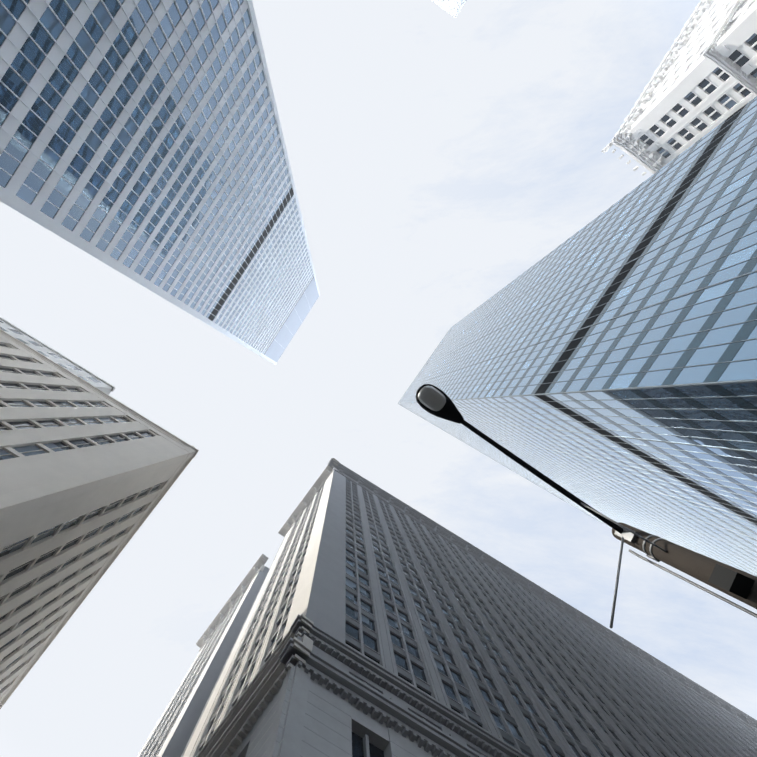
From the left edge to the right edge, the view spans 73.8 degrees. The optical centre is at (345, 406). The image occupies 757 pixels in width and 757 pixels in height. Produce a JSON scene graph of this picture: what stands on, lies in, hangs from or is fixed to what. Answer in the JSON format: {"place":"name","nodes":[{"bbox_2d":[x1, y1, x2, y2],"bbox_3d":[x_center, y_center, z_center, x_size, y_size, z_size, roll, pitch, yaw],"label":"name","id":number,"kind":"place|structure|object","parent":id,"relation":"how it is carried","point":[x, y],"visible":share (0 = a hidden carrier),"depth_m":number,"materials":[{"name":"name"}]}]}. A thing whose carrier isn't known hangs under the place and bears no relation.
{"place":"outdoors","nodes":[
{"label":"outdoors","id":0,"kind":"place"},
{"bbox_2d":[0,0,756,756],"label":"sky","id":1,"kind":"structure","parent":0,"point":[436,157],"materials":[{"name":"white"}]},
{"bbox_3d":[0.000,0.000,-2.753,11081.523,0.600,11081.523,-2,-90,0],"label":"ground","id":2,"kind":"structure","parent":0,"visible":0},
{"bbox_2d":[0,317,198,708],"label":"pier building","id":3,"kind":"structure","parent":2,"relation":"on","point":[91,470],"depth_m":48.66,"materials":[{"name":"stone"}]},
{"bbox_2d":[0,0,319,364],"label":"skyscraper","id":4,"kind":"structure","parent":2,"relation":"on","point":[142,142],"depth_m":62.86,"materials":[{"name":"blue glass"}]},
{"bbox_2d":[137,458,756,756],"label":"building","id":5,"kind":"structure","parent":2,"relation":"on","point":[362,617],"depth_m":58.12,"materials":[{"name":"stone"}]},
{"bbox_2d":[431,0,466,17],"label":"tower","id":6,"kind":"structure","parent":2,"relation":"on","point":[453,8],"depth_m":147.12,"materials":[{"name":"white metal"}]},
{"bbox_2d":[397,96,756,575],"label":"glass tower","id":7,"kind":"structure","parent":2,"relation":"on","point":[604,363],"depth_m":53.19,"materials":[{"name":"blue glass"}]},
{"bbox_2d":[415,384,756,627],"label":"street light","id":8,"kind":"object","parent":2,"relation":"on","point":[737,584],"visible":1,"depth_m":5.70,"materials":[{"name":"black metal"}]},
{"bbox_2d":[601,0,756,175],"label":"building","id":9,"kind":"structure","parent":2,"relation":"on","point":[702,83],"depth_m":95.75,"materials":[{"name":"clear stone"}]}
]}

